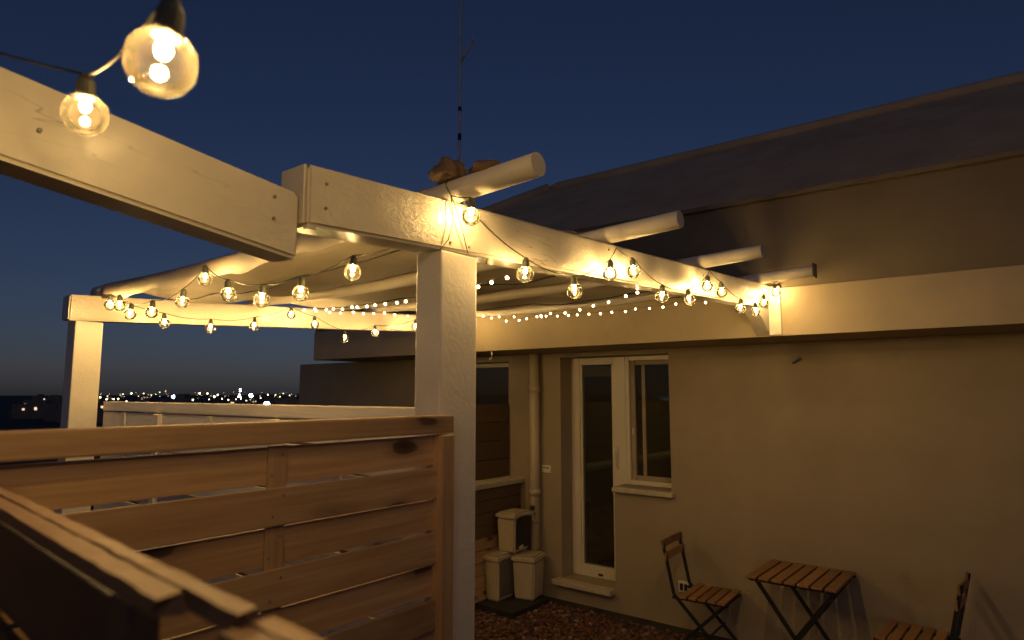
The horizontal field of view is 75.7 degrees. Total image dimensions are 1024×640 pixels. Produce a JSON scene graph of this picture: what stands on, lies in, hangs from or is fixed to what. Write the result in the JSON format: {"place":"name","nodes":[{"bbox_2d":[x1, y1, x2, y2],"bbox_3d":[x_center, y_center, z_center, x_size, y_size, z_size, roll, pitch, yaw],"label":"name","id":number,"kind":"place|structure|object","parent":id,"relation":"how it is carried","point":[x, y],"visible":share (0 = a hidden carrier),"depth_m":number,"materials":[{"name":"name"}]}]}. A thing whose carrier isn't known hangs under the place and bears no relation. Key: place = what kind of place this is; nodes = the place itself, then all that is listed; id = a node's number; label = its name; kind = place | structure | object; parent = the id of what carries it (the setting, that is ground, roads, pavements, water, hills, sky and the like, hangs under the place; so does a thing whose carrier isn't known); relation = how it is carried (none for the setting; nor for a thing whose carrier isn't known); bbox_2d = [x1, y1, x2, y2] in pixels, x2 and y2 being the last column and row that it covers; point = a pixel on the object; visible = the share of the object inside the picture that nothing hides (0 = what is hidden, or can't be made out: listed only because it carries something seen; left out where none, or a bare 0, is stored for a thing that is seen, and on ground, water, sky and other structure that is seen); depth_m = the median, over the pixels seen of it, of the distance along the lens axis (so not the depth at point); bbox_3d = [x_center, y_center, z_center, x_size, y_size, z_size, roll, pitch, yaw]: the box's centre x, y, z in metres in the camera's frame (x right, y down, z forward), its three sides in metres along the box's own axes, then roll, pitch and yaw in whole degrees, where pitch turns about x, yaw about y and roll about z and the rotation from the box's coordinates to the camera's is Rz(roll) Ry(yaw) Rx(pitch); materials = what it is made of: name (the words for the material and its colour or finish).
{"place":"outdoors","nodes":[
{"label":"outdoors","id":0,"kind":"place"},
{"bbox_2d":[23,398,41,403],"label":"city building","id":1,"kind":"structure","parent":0,"point":[27,401],"depth_m":764.43,"materials":[{"name":"black"}]},
{"bbox_2d":[32,394,47,397],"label":"city building","id":2,"kind":"structure","parent":0,"point":[40,395],"depth_m":1137.45,"materials":[{"name":"black"}]},
{"bbox_2d":[35,395,61,402],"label":"city building","id":3,"kind":"structure","parent":0,"point":[56,398],"depth_m":811.51,"materials":[{"name":"black"}]},
{"bbox_2d":[44,409,56,420],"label":"city building","id":4,"kind":"structure","parent":0,"point":[50,414],"depth_m":442.59,"materials":[{"name":"black"}]},
{"bbox_2d":[104,395,116,400],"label":"city building","id":5,"kind":"structure","parent":0,"point":[110,397],"depth_m":1478.05,"materials":[{"name":"black"}]},
{"bbox_2d":[137,395,152,401],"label":"city building","id":6,"kind":"structure","parent":0,"point":[146,398],"depth_m":1453.93,"materials":[{"name":"black"}]},
{"bbox_2d":[0,395,290,511],"bbox_3d":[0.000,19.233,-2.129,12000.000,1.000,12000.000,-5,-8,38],"label":"ground","id":7,"kind":"structure","parent":0,"point":[7,423],"depth_m":499.54,"materials":[{"name":"black"}]},
{"bbox_2d":[11,400,57,418],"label":"city building","id":8,"kind":"structure","parent":7,"relation":"on","point":[34,409],"depth_m":489.80,"materials":[{"name":"black"}]},
{"bbox_2d":[56,399,116,422],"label":"city building","id":9,"kind":"structure","parent":7,"relation":"on","point":[100,411],"depth_m":417.56,"materials":[{"name":"black"}]},
{"bbox_2d":[160,394,203,402],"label":"apartment block","id":10,"kind":"structure","parent":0,"point":[181,398],"depth_m":322.31,"materials":[{"name":"black"}]},
{"bbox_2d":[226,395,246,401],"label":"city building","id":11,"kind":"structure","parent":0,"point":[229,397],"depth_m":1252.73,"materials":[{"name":"black"}]},
{"bbox_2d":[227,397,247,403],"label":"city building","id":12,"kind":"structure","parent":0,"point":[236,400],"depth_m":759.36,"materials":[{"name":"black"}]},
{"bbox_2d":[246,395,263,403],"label":"city building","id":13,"kind":"structure","parent":0,"point":[255,399],"depth_m":975.05,"materials":[{"name":"black"}]},
{"bbox_2d":[257,393,276,399],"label":"city building","id":14,"kind":"structure","parent":0,"point":[266,396],"depth_m":1411.55,"materials":[{"name":"black"}]},
{"bbox_2d":[262,398,274,404],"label":"city building","id":15,"kind":"structure","parent":0,"point":[270,401],"depth_m":813.46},
{"bbox_2d":[270,395,284,398],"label":"city building","id":16,"kind":"structure","parent":0,"point":[281,397],"depth_m":1320.33,"materials":[{"name":"black"}]},
{"bbox_2d":[273,396,298,404],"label":"city building","id":17,"kind":"structure","parent":0,"point":[278,401],"depth_m":638.94,"materials":[{"name":"black"}]},
{"bbox_2d":[282,397,298,404],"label":"city building","id":18,"kind":"structure","parent":0,"point":[293,401],"depth_m":581.52,"materials":[{"name":"black"}]},
{"bbox_2d":[10,604,697,639],"bbox_3d":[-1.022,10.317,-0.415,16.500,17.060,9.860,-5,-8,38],"label":"terrace floor","id":19,"kind":"structure","parent":0,"point":[14,626],"depth_m":4.98,"materials":[{"name":"brown gravel"}]},
{"bbox_2d":[0,487,259,639],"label":"rail fence","id":20,"kind":"object","parent":19,"relation":"on","point":[62,577],"visible":1,"depth_m":0.49,"materials":[{"name":"brown wood"}]},
{"bbox_2d":[0,415,454,639],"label":"slatted fence","id":21,"kind":"object","parent":19,"relation":"on","point":[275,506],"visible":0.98,"depth_m":1.40,"materials":[{"name":"brown wood"}]},
{"bbox_2d":[93,401,414,637],"bbox_3d":[-1.193,1.243,2.620,2.453,1.806,0.039,-5,-8,38],"label":"slatted fence","id":22,"kind":"object","parent":19,"relation":"on","point":[116,419],"visible":0.16,"depth_m":2.60,"materials":[{"name":"white wood"}]},
{"bbox_2d":[218,616,321,639],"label":"rail fence","id":23,"kind":"object","parent":19,"relation":"on","point":[273,628],"visible":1,"depth_m":0.32,"materials":[{"name":"brown wood"}]},
{"bbox_2d":[159,476,524,617],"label":"parapet wall","id":24,"kind":"structure","parent":19,"relation":"on","point":[493,496],"depth_m":5.64,"materials":[{"name":"paint"}]},
{"bbox_2d":[137,404,508,504],"bbox_3d":[-1.055,0.978,4.897,0.060,0.656,3.240,-5,-8,38],"label":"plank fence","id":25,"kind":"object","parent":24,"relation":"on","point":[488,468],"visible":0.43,"depth_m":5.93,"materials":[{"name":"brown wood"}]},
{"bbox_2d":[0,67,816,639],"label":"pergola","id":26,"kind":"object","parent":19,"relation":"on","point":[306,219],"visible":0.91,"depth_m":1.92,"materials":[{"name":"cream painted wood"}]},
{"bbox_2d":[97,248,390,319],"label":"string lights","id":27,"kind":"object","parent":26,"relation":"hanging from","point":[262,287],"visible":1,"depth_m":2.42},
{"bbox_2d":[113,297,415,342],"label":"string lights","id":28,"kind":"object","parent":26,"relation":"hanging from","point":[210,323],"visible":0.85,"depth_m":4.14},
{"bbox_2d":[293,309,407,316],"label":"fairy lights","id":29,"kind":"object","parent":26,"relation":"attached to","point":[352,312],"visible":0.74,"depth_m":4.65},
{"bbox_2d":[314,275,508,310],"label":"fairy lights","id":30,"kind":"object","parent":26,"relation":"hanging from","point":[491,282],"visible":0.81,"depth_m":3.21},
{"bbox_2d":[428,156,467,184],"bbox_3d":[-0.191,-0.448,1.975,0.126,0.076,0.102,-2,-7,18],"label":"rag bundle","id":31,"kind":"object","parent":26,"relation":"on","point":[444,169],"visible":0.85,"depth_m":1.94,"materials":[{"name":"brown fabric"}]},
{"bbox_2d":[468,159,498,173],"bbox_3d":[-0.081,-0.439,1.900,0.072,0.042,0.113,2,-7,-20],"label":"rag bundle","id":32,"kind":"object","parent":26,"relation":"on","point":[479,165],"visible":0.7,"depth_m":1.87,"materials":[{"name":"brown fabric"}]},
{"bbox_2d":[540,290,638,315],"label":"fairy lights","id":33,"kind":"object","parent":26,"relation":"attached to","point":[637,292],"visible":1,"depth_m":3.64},
{"bbox_2d":[483,301,706,321],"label":"fairy lights","id":34,"kind":"object","parent":26,"relation":"hanging from","point":[596,312],"visible":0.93,"depth_m":4.72},
{"bbox_2d":[439,180,779,315],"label":"string lights","id":35,"kind":"object","parent":26,"relation":"hanging from","point":[471,205],"visible":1,"depth_m":2.51},
{"bbox_2d":[475,592,549,618],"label":"plinth","id":36,"kind":"structure","parent":19,"relation":"on","point":[512,607],"depth_m":5.40,"materials":[{"name":"concrete"}]},
{"bbox_2d":[483,550,516,601],"bbox_3d":[-0.101,2.162,5.591,0.171,0.375,0.256,-5,-8,38],"label":"waste bin","id":37,"kind":"object","parent":36,"relation":"on","point":[499,575],"visible":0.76,"depth_m":5.51,"materials":[{"name":"beige plastic"}]},
{"bbox_2d":[495,508,531,552],"bbox_3d":[0.017,1.817,5.695,0.214,0.330,0.266,-4,-8,34],"label":"waste bin","id":38,"kind":"object","parent":37,"relation":"on","point":[513,530],"visible":1,"depth_m":5.61,"materials":[{"name":"beige plastic"}]},
{"bbox_2d":[511,550,545,600],"bbox_3d":[0.142,2.173,5.626,0.216,0.360,0.256,-3,-7,24],"label":"waste bin","id":39,"kind":"object","parent":36,"relation":"on","point":[528,566],"visible":0.98,"depth_m":5.54,"materials":[{"name":"beige plastic"}]},
{"bbox_2d":[542,595,731,639],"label":"kerb","id":40,"kind":"structure","parent":19,"relation":"on","point":[646,622],"depth_m":5.16,"materials":[{"name":"grey concrete"}]},
{"bbox_2d":[299,71,1023,639],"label":"house","id":41,"kind":"structure","parent":19,"relation":"on","point":[863,415],"depth_m":4.54,"materials":[{"name":"beige paint"}]},
{"bbox_2d":[458,0,473,203],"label":"antenna","id":42,"kind":"object","parent":41,"relation":"on","point":[461,58],"visible":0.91,"depth_m":7.86,"materials":[{"name":"black metal"}]},
{"bbox_2d":[475,363,508,461],"bbox_3d":[-0.217,0.941,6.525,0.701,1.021,0.050,-5,-8,38],"label":"window","id":43,"kind":"structure","parent":41,"relation":"in","point":[492,380],"depth_m":6.55,"materials":[{"name":"black glass"}]},
{"bbox_2d":[571,356,626,580],"bbox_3d":[0.761,1.273,5.755,0.551,1.891,0.115,-5,-8,38],"label":"door","id":44,"kind":"structure","parent":41,"relation":"in","point":[579,370],"depth_m":5.81,"materials":[{"name":"white plastic"}]},
{"bbox_2d":[625,355,671,487],"bbox_3d":[1.181,0.835,5.497,0.480,1.076,0.070,-5,-8,38],"label":"window","id":45,"kind":"structure","parent":41,"relation":"in","point":[633,477],"depth_m":5.57,"materials":[{"name":"white plastic"}]},
{"bbox_2d":[661,531,740,639],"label":"folding chair","id":46,"kind":"object","parent":19,"relation":"on","point":[707,595],"visible":1,"depth_m":4.64,"materials":[{"name":"brown wood"}]},
{"bbox_2d":[746,559,855,639],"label":"folding table","id":47,"kind":"object","parent":19,"relation":"on","point":[792,576],"visible":1,"depth_m":4.16,"materials":[{"name":"brown wood"}]},
{"bbox_2d":[874,572,970,639],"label":"folding chair","id":48,"kind":"object","parent":19,"relation":"on","point":[900,630],"visible":1,"depth_m":3.83,"materials":[{"name":"brown wood"}]},
{"bbox_3d":[1.517,0.247,-0.726,0.240,3.050,0.240,-5,-8,38],"label":"string pole","id":49,"kind":"object","parent":19,"relation":"on","visible":0},
{"bbox_2d":[0,0,198,135],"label":"string lights","id":50,"kind":"object","parent":49,"relation":"hanging from","point":[166,18],"visible":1,"depth_m":0.56},
{"bbox_2d":[0,0,1023,395],"label":"sky","id":51,"kind":"structure","parent":0,"point":[365,89],"materials":[{"name":"blue"}]},
{"bbox_2d":[474,601,712,639],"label":"gravel","id":52,"kind":"structure","parent":0,"point":[620,630],"depth_m":4.97,"materials":[{"name":"brown gravel"}]}
]}

